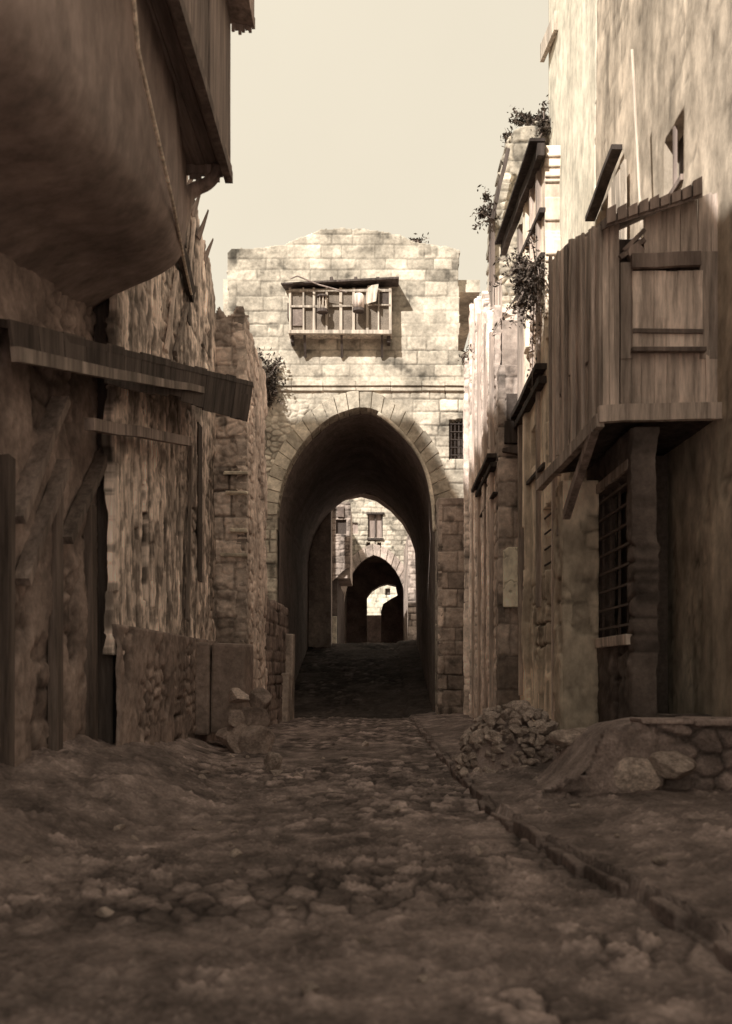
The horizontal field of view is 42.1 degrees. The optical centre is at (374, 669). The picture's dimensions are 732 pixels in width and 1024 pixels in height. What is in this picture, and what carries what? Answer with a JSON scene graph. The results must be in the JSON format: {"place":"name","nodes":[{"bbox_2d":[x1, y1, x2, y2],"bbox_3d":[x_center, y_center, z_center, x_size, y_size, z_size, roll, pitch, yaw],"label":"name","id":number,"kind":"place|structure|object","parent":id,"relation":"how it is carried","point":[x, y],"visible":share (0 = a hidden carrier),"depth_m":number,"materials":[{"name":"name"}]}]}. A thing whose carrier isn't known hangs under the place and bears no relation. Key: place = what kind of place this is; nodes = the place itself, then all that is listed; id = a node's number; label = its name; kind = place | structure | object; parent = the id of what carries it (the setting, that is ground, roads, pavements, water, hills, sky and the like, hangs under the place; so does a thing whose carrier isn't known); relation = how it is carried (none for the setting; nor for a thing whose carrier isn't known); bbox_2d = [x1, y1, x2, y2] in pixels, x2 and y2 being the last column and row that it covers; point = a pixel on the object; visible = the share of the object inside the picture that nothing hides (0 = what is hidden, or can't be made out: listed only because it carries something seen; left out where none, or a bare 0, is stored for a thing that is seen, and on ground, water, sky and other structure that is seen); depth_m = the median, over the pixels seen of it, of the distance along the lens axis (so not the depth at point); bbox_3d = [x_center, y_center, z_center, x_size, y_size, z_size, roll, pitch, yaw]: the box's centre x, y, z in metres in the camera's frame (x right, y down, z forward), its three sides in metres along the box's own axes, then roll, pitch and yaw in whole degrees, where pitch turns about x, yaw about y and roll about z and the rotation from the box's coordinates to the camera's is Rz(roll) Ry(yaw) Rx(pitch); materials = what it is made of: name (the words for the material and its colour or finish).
{"place":"outdoors","nodes":[
{"label":"outdoors","id":0,"kind":"place"},
{"bbox_2d":[0,734,537,843],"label":"street","id":1,"kind":"structure","parent":0,"point":[143,793],"depth_m":9.90,"materials":[{"name":"stone"}]},
{"bbox_2d":[113,824,125,830],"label":"loose stone","id":2,"kind":"object","parent":1,"relation":"on","point":[120,826],"visible":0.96,"depth_m":8.47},
{"bbox_2d":[0,0,254,766],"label":"jettied house","id":3,"kind":"structure","parent":1,"relation":"on","point":[87,223],"depth_m":9.97,"materials":[{"name":"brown wood"}]},
{"bbox_2d":[0,318,252,486],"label":"awning","id":4,"kind":"object","parent":3,"relation":"attached to","point":[205,389],"visible":0.94,"depth_m":11.82,"materials":[{"name":"brown wood"}]},
{"bbox_2d":[84,418,191,445],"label":"wooden beam","id":5,"kind":"structure","parent":3,"relation":"attached to","point":[105,427],"depth_m":12.48,"materials":[{"name":"brown wood"}]},
{"bbox_2d":[131,0,191,294],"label":"hanging rope","id":6,"kind":"object","parent":3,"relation":"attached to","point":[137,46],"visible":1,"depth_m":9.31,"materials":[{"name":"brown fabric fibre"}]},
{"bbox_2d":[186,163,221,230],"bbox_3d":[-2.366,-6.158,12.515,0.753,0.993,0.368,0,0,0],"label":"curved bracket","id":7,"kind":"object","parent":3,"relation":"attached to","point":[196,188],"visible":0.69,"depth_m":12.50,"materials":[{"name":"brown wood"}]},
{"bbox_2d":[263,752,282,771],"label":"boulder","id":8,"kind":"object","parent":1,"relation":"on","point":[272,760],"visible":0.98,"depth_m":13.73,"materials":[{"name":"stone"}]},
{"bbox_2d":[270,770,281,775],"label":"boulder","id":9,"kind":"object","parent":1,"relation":"on","point":[276,772],"visible":0.98,"depth_m":13.37,"materials":[{"name":"stone"}]},
{"bbox_2d":[390,805,400,811],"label":"loose stone","id":10,"kind":"object","parent":1,"relation":"on","point":[396,808],"visible":0.87,"depth_m":9.95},
{"bbox_2d":[459,767,468,777],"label":"rubble stone","id":11,"kind":"object","parent":1,"relation":"on","point":[463,771],"visible":0.92,"depth_m":12.47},
{"bbox_2d":[164,712,448,764],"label":"street","id":12,"kind":"structure","parent":0,"point":[315,740],"depth_m":18.56,"materials":[{"name":"stone"}]},
{"bbox_2d":[93,176,217,745],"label":"wall","id":13,"kind":"structure","parent":12,"relation":"on","point":[156,550],"depth_m":14.77,"materials":[{"name":"brown stone"}]},
{"bbox_2d":[177,246,195,302],"bbox_3d":[-3.285,-6.957,16.400,0.158,0.635,1.661,0,0,-1],"label":"dark board","id":14,"kind":"object","parent":13,"relation":"attached to","point":[185,282],"visible":0.53,"depth_m":16.59,"materials":[{"name":"brown wood"}]},
{"bbox_2d":[195,642,252,734],"bbox_3d":[-3.164,0.343,18.354,1.497,1.769,1.138,0,0,0],"label":"stone block","id":15,"kind":"object","parent":12,"relation":"on","point":[222,669],"visible":0.59,"depth_m":17.85,"materials":[{"name":"stone"}]},
{"bbox_2d":[215,724,248,752],"bbox_3d":[-2.488,1.221,16.959,0.506,0.548,0.654,0,0,-41],"label":"boulder","id":16,"kind":"object","parent":12,"relation":"on","point":[228,737],"visible":0.81,"depth_m":16.75,"materials":[{"name":"stone"}]},
{"bbox_2d":[228,709,247,727],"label":"boulder","id":17,"kind":"object","parent":16,"relation":"on","point":[236,716],"visible":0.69,"depth_m":16.92,"materials":[{"name":"stone"}]},
{"bbox_2d":[213,306,267,689],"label":"stone house","id":18,"kind":"structure","parent":12,"relation":"on","point":[240,526],"depth_m":20.11,"materials":[{"name":"stone"}]},
{"bbox_2d":[240,707,269,726],"bbox_3d":[-2.215,0.963,17.224,0.592,0.696,0.354,13,12,-8],"label":"boulder","id":19,"kind":"object","parent":12,"relation":"on","point":[256,716],"visible":0.48,"depth_m":17.06,"materials":[{"name":"stone"}]},
{"bbox_2d":[228,688,249,703],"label":"boulder","id":20,"kind":"object","parent":19,"relation":"on","point":[236,695],"visible":1,"depth_m":17.21,"materials":[{"name":"stone"}]},
{"bbox_2d":[249,687,271,709],"bbox_3d":[-2.065,0.551,17.281,0.454,0.513,0.373,12,-14,-25],"label":"boulder","id":21,"kind":"object","parent":19,"relation":"on","point":[260,697],"visible":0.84,"depth_m":17.18,"materials":[{"name":"stone"}]},
{"bbox_2d":[238,725,274,753],"bbox_3d":[-2.127,1.266,16.824,0.737,0.577,0.327,0,0,-21],"label":"boulder","id":22,"kind":"object","parent":12,"relation":"on","point":[253,739],"visible":0.84,"depth_m":16.70,"materials":[{"name":"stone"}]},
{"bbox_2d":[264,597,288,727],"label":"garden wall","id":23,"kind":"structure","parent":12,"relation":"on","point":[276,631],"depth_m":26.03,"materials":[{"name":"stone"}]},
{"bbox_2d":[281,634,294,721],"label":"stone pillar","id":24,"kind":"structure","parent":12,"relation":"on","point":[288,684],"depth_m":28.22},
{"bbox_2d":[409,716,731,971],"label":"kerb","id":25,"kind":"structure","parent":12,"relation":"on","point":[669,914],"depth_m":6.84,"materials":[{"name":"stone"}]},
{"bbox_2d":[294,639,434,718],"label":"street","id":26,"kind":"structure","parent":0,"point":[369,680],"depth_m":35.73,"materials":[{"name":"stone"}]},
{"bbox_2d":[332,616,336,642],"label":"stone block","id":27,"kind":"structure","parent":26,"relation":"on","point":[334,629],"depth_m":47.53,"materials":[{"name":"stone"}]},
{"bbox_2d":[0,799,731,1023],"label":"street","id":28,"kind":"structure","parent":0,"point":[491,933],"depth_m":5.24,"materials":[{"name":"stone"}]},
{"bbox_2d":[19,855,30,862],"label":"loose stone","id":29,"kind":"object","parent":28,"relation":"on","point":[25,858],"visible":1,"depth_m":6.82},
{"bbox_2d":[95,907,113,917],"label":"loose stone","id":30,"kind":"object","parent":28,"relation":"on","point":[104,912],"visible":0.87,"depth_m":5.71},
{"bbox_2d":[302,982,319,993],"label":"loose stone","id":31,"kind":"object","parent":28,"relation":"on","point":[309,987],"visible":0.94,"depth_m":4.28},
{"bbox_2d":[355,936,371,942],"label":"loose stone","id":32,"kind":"object","parent":28,"relation":"on","point":[362,939],"visible":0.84,"depth_m":5.17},
{"bbox_2d":[417,975,429,982],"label":"loose stone","id":33,"kind":"object","parent":28,"relation":"on","point":[423,978],"visible":0.99,"depth_m":4.63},
{"bbox_2d":[470,845,481,854],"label":"loose stone","id":34,"kind":"object","parent":28,"relation":"on","point":[477,849],"visible":0.58,"depth_m":7.76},
{"bbox_2d":[188,0,548,351],"label":"sky","id":35,"kind":"structure","parent":0,"point":[390,116],"materials":[{"name":"beige"}]},
{"bbox_2d":[367,615,380,642],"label":"alley wall","id":36,"kind":"structure","parent":0,"point":[373,628],"depth_m":74.53,"materials":[{"name":"stone"}]},
{"bbox_2d":[413,713,475,755],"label":"pavement","id":37,"kind":"structure","parent":0,"point":[446,731],"depth_m":22.02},
{"bbox_2d":[435,498,464,714],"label":"buttress","id":38,"kind":"structure","parent":37,"relation":"on","point":[449,565],"depth_m":28.00,"materials":[{"name":"brown stone"}]},
{"bbox_2d":[463,291,516,718],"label":"street wall","id":39,"kind":"structure","parent":37,"relation":"on","point":[489,355],"depth_m":22.27,"materials":[{"name":"brown stone"}]},
{"bbox_2d":[461,340,474,392],"bbox_3d":[2.717,-7.805,24.947,0.902,2.343,1.328,0,0,0],"label":"grass tuft","id":40,"kind":"object","parent":39,"relation":"on","point":[462,355],"visible":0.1,"depth_m":25.33,"materials":[{"name":"green plant"}]},
{"bbox_2d":[489,279,501,317],"bbox_3d":[2.734,-7.850,21.175,0.333,1.533,0.665,0,0,0],"label":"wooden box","id":41,"kind":"object","parent":39,"relation":"attached to","point":[495,296],"visible":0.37,"depth_m":20.89,"materials":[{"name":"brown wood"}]},
{"bbox_2d":[486,115,548,306],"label":"ruined wall","id":42,"kind":"structure","parent":39,"relation":"on","point":[511,159],"depth_m":22.40,"materials":[{"name":"stone"}]},
{"bbox_2d":[470,184,499,232],"bbox_3d":[2.608,-10.767,22.200,0.658,1.191,0.965,0,0,24],"label":"caper bush","id":43,"kind":"object","parent":42,"relation":"attached to","point":[482,213],"visible":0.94,"depth_m":22.09,"materials":[{"name":"green plant"}]},
{"bbox_2d":[500,128,511,147],"bbox_3d":[3.194,-12.613,22.519,0.487,0.499,0.542,0,0,0],"label":"weed tuft","id":44,"kind":"object","parent":42,"relation":"on","point":[506,135],"visible":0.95,"depth_m":22.46,"materials":[{"name":"green plant"}]},
{"bbox_2d":[507,94,549,129],"bbox_3d":[3.646,-12.990,22.523,1.142,0.901,0.807,0,0,0],"label":"weed tuft","id":45,"kind":"object","parent":42,"relation":"on","point":[526,119],"visible":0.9,"depth_m":22.43,"materials":[{"name":"green plant"}]},
{"bbox_2d":[532,100,552,137],"bbox_3d":[3.978,-12.758,22.187,0.665,0.990,0.523,0,0,43],"label":"weed tuft","id":46,"kind":"object","parent":42,"relation":"on","point":[544,126],"visible":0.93,"depth_m":22.14,"materials":[{"name":"green plant"}]},
{"bbox_2d":[495,365,519,709],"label":"stone pier","id":47,"kind":"structure","parent":37,"relation":"on","point":[506,479],"depth_m":19.00,"materials":[{"name":"brown stone"}]},
{"bbox_2d":[503,547,517,606],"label":"pale slab","id":48,"kind":"structure","parent":47,"relation":"attached to","point":[510,576],"depth_m":18.88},
{"bbox_2d":[495,138,586,720],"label":"timbered house","id":49,"kind":"structure","parent":37,"relation":"on","point":[534,199],"depth_m":16.62,"materials":[{"name":"beige paint"}]},
{"bbox_2d":[489,230,547,390],"bbox_3d":[2.534,-5.997,16.175,1.176,2.660,1.419,0,0,-27],"label":"hanging shrub","id":50,"kind":"object","parent":49,"relation":"hanging from","point":[528,279],"visible":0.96,"depth_m":16.13,"materials":[{"name":"green plant"}]},
{"bbox_2d":[540,0,731,716],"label":"plastered house","id":51,"kind":"structure","parent":37,"relation":"on","point":[682,49],"depth_m":13.20,"materials":[{"name":"beige paint"}]},
{"bbox_2d":[630,49,642,237],"bbox_3d":[3.743,-7.493,13.553,0.200,2.768,0.049,0,0,39],"label":"drain pole","id":52,"kind":"object","parent":51,"relation":"attached to","point":[636,130],"visible":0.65,"depth_m":13.55,"materials":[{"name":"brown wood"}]},
{"bbox_2d":[669,126,683,192],"bbox_3d":[4.295,-7.150,13.300,0.290,1.100,1.000,0,0,0],"label":"window","id":53,"kind":"structure","parent":51,"relation":"in","point":[676,182],"depth_m":13.28,"materials":[{"name":"brown wood"}]},
{"bbox_2d":[450,754,731,932],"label":"pavement","id":54,"kind":"structure","parent":0,"point":[687,834],"depth_m":7.79,"materials":[{"name":"stone"}]},
{"bbox_2d":[454,753,464,766],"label":"rubble stone","id":55,"kind":"object","parent":54,"relation":"on","point":[458,759],"visible":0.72,"depth_m":13.11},
{"bbox_2d":[448,718,559,778],"bbox_3d":[1.980,1.055,13.500,1.760,0.828,2.000,0,0,0],"label":"rubble","id":56,"kind":"object","parent":54,"relation":"on","point":[509,749],"depth_m":12.84,"materials":[{"name":"stone"}]},
{"bbox_2d":[468,752,475,759],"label":"rubble stone","id":57,"kind":"object","parent":56,"relation":"on","point":[471,755],"visible":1,"depth_m":12.96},
{"bbox_2d":[469,729,484,744],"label":"rubble stone","id":58,"kind":"object","parent":56,"relation":"on","point":[477,736],"visible":0.88,"depth_m":13.10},
{"bbox_2d":[482,726,488,734],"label":"rubble stone","id":59,"kind":"object","parent":56,"relation":"on","point":[485,729],"visible":0.8,"depth_m":13.03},
{"bbox_2d":[481,711,497,722],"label":"rubble stone","id":60,"kind":"object","parent":56,"relation":"on","point":[487,716],"visible":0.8,"depth_m":13.25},
{"bbox_2d":[484,732,502,743],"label":"rubble stone","id":61,"kind":"object","parent":56,"relation":"on","point":[497,738],"visible":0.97,"depth_m":12.84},
{"bbox_2d":[487,729,497,740],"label":"rubble stone","id":62,"kind":"object","parent":61,"relation":"on","point":[492,733],"visible":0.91,"depth_m":12.85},
{"bbox_2d":[491,746,501,753],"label":"rubble stone","id":63,"kind":"object","parent":56,"relation":"on","point":[496,749],"visible":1,"depth_m":12.75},
{"bbox_2d":[497,714,508,720],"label":"rubble stone","id":64,"kind":"object","parent":56,"relation":"on","point":[504,717],"visible":0.98,"depth_m":13.10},
{"bbox_2d":[506,733,514,740],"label":"rubble stone","id":65,"kind":"object","parent":56,"relation":"on","point":[510,737],"visible":1,"depth_m":12.76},
{"bbox_2d":[508,718,520,725],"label":"rubble stone","id":66,"kind":"object","parent":56,"relation":"on","point":[515,721],"visible":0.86,"depth_m":12.93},
{"bbox_2d":[509,726,521,733],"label":"rubble stone","id":67,"kind":"object","parent":56,"relation":"on","point":[514,730],"visible":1,"depth_m":12.83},
{"bbox_2d":[511,700,527,706],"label":"rubble stone","id":68,"kind":"object","parent":56,"relation":"on","point":[519,702],"visible":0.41,"depth_m":13.55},
{"bbox_2d":[520,728,529,734],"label":"rubble stone","id":69,"kind":"object","parent":56,"relation":"on","point":[524,731],"visible":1,"depth_m":12.81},
{"bbox_2d":[523,747,534,756],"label":"rubble stone","id":70,"kind":"object","parent":56,"relation":"on","point":[529,751],"visible":1,"depth_m":12.63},
{"bbox_2d":[525,710,533,718],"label":"rubble stone","id":71,"kind":"object","parent":56,"relation":"on","point":[529,714],"visible":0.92,"depth_m":13.08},
{"bbox_2d":[526,758,535,765],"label":"rubble stone","id":72,"kind":"object","parent":56,"relation":"on","point":[531,761],"visible":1,"depth_m":12.54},
{"bbox_2d":[530,721,547,733],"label":"rubble stone","id":73,"kind":"object","parent":56,"relation":"on","point":[542,728],"visible":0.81,"depth_m":12.88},
{"bbox_2d":[536,734,545,744],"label":"rubble stone","id":74,"kind":"object","parent":56,"relation":"on","point":[540,738],"visible":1,"depth_m":12.77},
{"bbox_2d":[538,711,548,719],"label":"rubble stone","id":75,"kind":"object","parent":56,"relation":"on","point":[545,715],"visible":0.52,"depth_m":13.22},
{"bbox_2d":[540,722,555,735],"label":"rubble stone","id":76,"kind":"object","parent":56,"relation":"on","point":[550,726],"visible":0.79,"depth_m":12.94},
{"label":"rubble stone","id":77,"kind":"object","parent":56,"relation":"on","visible":0},
{"bbox_2d":[463,737,469,742],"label":"rubble stone","id":78,"kind":"object","parent":77,"relation":"on","point":[466,739],"visible":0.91,"depth_m":13.39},
{"bbox_2d":[460,729,471,741],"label":"rubble stone","id":79,"kind":"object","parent":78,"relation":"on","point":[467,733],"visible":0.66,"depth_m":13.46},
{"bbox_2d":[553,480,598,729],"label":"corner pillar","id":80,"kind":"structure","parent":54,"relation":"on","point":[576,598],"depth_m":13.53,"materials":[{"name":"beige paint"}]},
{"bbox_2d":[534,715,731,797],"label":"stone platform","id":81,"kind":"structure","parent":54,"relation":"on","point":[600,750],"depth_m":9.88,"materials":[{"name":"stone"}]},
{"bbox_2d":[548,728,587,747],"bbox_3d":[2.355,0.843,11.429,0.523,0.311,0.380,-1,0,2],"label":"boulder","id":82,"kind":"object","parent":81,"relation":"on","point":[563,738],"visible":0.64,"depth_m":11.29,"materials":[{"name":"stone"}]},
{"bbox_2d":[648,751,696,779],"bbox_3d":[3.096,0.990,9.817,0.545,0.305,0.287,10,0,0],"label":"boulder","id":83,"kind":"object","parent":81,"relation":"on","point":[674,765],"visible":0.95,"depth_m":9.76,"materials":[{"name":"stone"}]},
{"bbox_2d":[613,757,662,791],"bbox_3d":[2.674,1.095,9.855,0.585,0.402,0.214,-4,-1,15],"label":"boulder","id":84,"kind":"object","parent":54,"relation":"on","point":[631,774],"visible":0.91,"depth_m":9.77,"materials":[{"name":"stone"}]},
{"bbox_2d":[587,427,711,722],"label":"ground floor shop","id":85,"kind":"structure","parent":54,"relation":"on","point":[628,469],"depth_m":12.22,"materials":[{"name":"wood"}]},
{"bbox_2d":[596,459,630,637],"bbox_3d":[3.224,-1.548,12.850,0.163,2.196,2.003,0,0,0],"label":"barred window","id":86,"kind":"structure","parent":85,"relation":"in","point":[620,470],"depth_m":12.78,"materials":[{"name":"brown metal"}]},
{"bbox_2d":[536,176,722,537],"bbox_3d":[3.365,-4.220,12.876,1.872,4.559,2.973,0,0,0],"label":"plank bay","id":87,"kind":"object","parent":85,"relation":"on","point":[633,331],"visible":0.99,"depth_m":11.70,"materials":[{"name":"brown wood"}]},
{"bbox_2d":[652,856,667,863],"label":"loose stone","id":88,"kind":"object","parent":54,"relation":"on","point":[659,860],"visible":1,"depth_m":6.40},
{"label":"rubble stone","id":89,"kind":"object","parent":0,"visible":0},
{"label":"rubble stone","id":90,"kind":"object","parent":89,"relation":"on","visible":0},
{"bbox_2d":[530,736,534,745],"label":"rubble stone","id":91,"kind":"object","parent":90,"relation":"on","point":[532,740],"visible":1,"depth_m":12.72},
{"bbox_2d":[522,737,534,743],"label":"rubble stone","id":92,"kind":"object","parent":91,"relation":"on","point":[526,740],"visible":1,"depth_m":12.72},
{"label":"rubble stone","id":93,"kind":"object","parent":91,"relation":"on","visible":0},
{"bbox_2d":[530,728,539,734],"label":"rubble stone","id":94,"kind":"object","parent":93,"relation":"on","point":[534,731],"visible":1,"depth_m":12.83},
{"label":"ground","id":95,"kind":"structure","parent":0,"visible":0},
{"bbox_2d":[332,502,351,642],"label":"tower house","id":96,"kind":"structure","parent":95,"relation":"on","point":[341,544],"depth_m":49.02,"materials":[{"name":"brown stone"}]},
{"bbox_2d":[336,520,345,533],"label":"window","id":97,"kind":"structure","parent":96,"relation":"in","point":[340,524],"depth_m":49.14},
{"bbox_2d":[223,228,479,710],"bbox_3d":[-0.700,-5.802,36.230,8.000,15.404,15.940,0,0,0],"label":"gatehouse","id":98,"kind":"object","parent":95,"relation":"on","point":[371,408],"visible":0.62,"depth_m":29.01,"materials":[{"name":"stone"}]},
{"bbox_2d":[257,346,285,409],"bbox_3d":[-3.244,-8.766,28.712,1.137,1.963,1.050,0,0,-9],"label":"caper bush","id":99,"kind":"object","parent":98,"relation":"attached to","point":[271,384],"visible":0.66,"depth_m":28.67,"materials":[{"name":"green plant"}]},
{"bbox_2d":[290,275,346,292],"bbox_3d":[-1.680,-11.470,28.235,1.692,0.514,0.073,0,0,-1],"label":"wooden pole","id":100,"kind":"object","parent":98,"relation":"attached to","point":[318,284],"visible":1,"depth_m":28.22,"materials":[{"name":"brown wood"}]},
{"bbox_2d":[317,293,327,314],"bbox_3d":[-1.572,-10.921,28.360,0.337,0.504,0.338,0,0,0],"label":"lantern","id":101,"kind":"object","parent":98,"relation":"attached to","point":[321,310],"visible":1,"depth_m":28.29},
{"bbox_2d":[353,293,363,313],"bbox_3d":[-0.488,-10.944,28.320,0.347,0.519,0.350,0,0,0],"label":"lantern","id":102,"kind":"object","parent":98,"relation":"hanging from","point":[358,303],"visible":1,"depth_m":28.18,"materials":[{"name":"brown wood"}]},
{"bbox_2d":[408,232,428,242],"bbox_3d":[1.328,-13.150,29.182,0.692,0.453,0.477,0,0,0],"label":"weed tuft","id":103,"kind":"object","parent":98,"relation":"on","point":[419,240],"visible":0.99,"depth_m":29.07,"materials":[{"name":"green plant"}]},
{"bbox_2d":[449,420,462,459],"bbox_3d":[2.511,-7.052,29.282,0.533,1.291,0.436,0,0,0],"label":"window","id":104,"kind":"structure","parent":98,"relation":"in","point":[455,429],"depth_m":29.42,"materials":[{"name":"metal"}]},
{"bbox_2d":[458,353,468,364],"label":"wall weed","id":105,"kind":"object","parent":98,"relation":"on","point":[463,359],"depth_m":28.72,"materials":[{"name":"green plant"}]},
{"bbox_2d":[341,497,407,642],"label":"second gatehouse","id":106,"kind":"object","parent":95,"relation":"on","point":[379,535],"visible":0.12,"depth_m":70.00,"materials":[{"name":"stone"}]},
{"bbox_2d":[366,512,383,539],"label":"window","id":107,"kind":"structure","parent":106,"relation":"in","point":[375,519],"depth_m":61.20,"materials":[{"name":"brown wood"}]},
{"bbox_2d":[367,585,396,614],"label":"house","id":108,"kind":"structure","parent":95,"relation":"on","point":[378,598],"depth_m":92.01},
{"bbox_2d":[404,535,415,639],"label":"courtyard house","id":109,"kind":"structure","parent":95,"relation":"on","point":[409,597],"depth_m":52.02,"materials":[{"name":"brown stone"}]},
{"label":"rubble stone","id":110,"kind":"object","parent":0,"visible":0},
{"bbox_2d":[487,720,494,727],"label":"rubble stone","id":111,"kind":"object","parent":110,"relation":"on","point":[490,723],"visible":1,"depth_m":13.06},
{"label":"rubble stone","id":112,"kind":"object","parent":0,"visible":0},
{"bbox_2d":[523,705,534,710],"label":"rubble stone","id":113,"kind":"object","parent":112,"relation":"on","point":[526,707],"visible":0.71,"depth_m":13.24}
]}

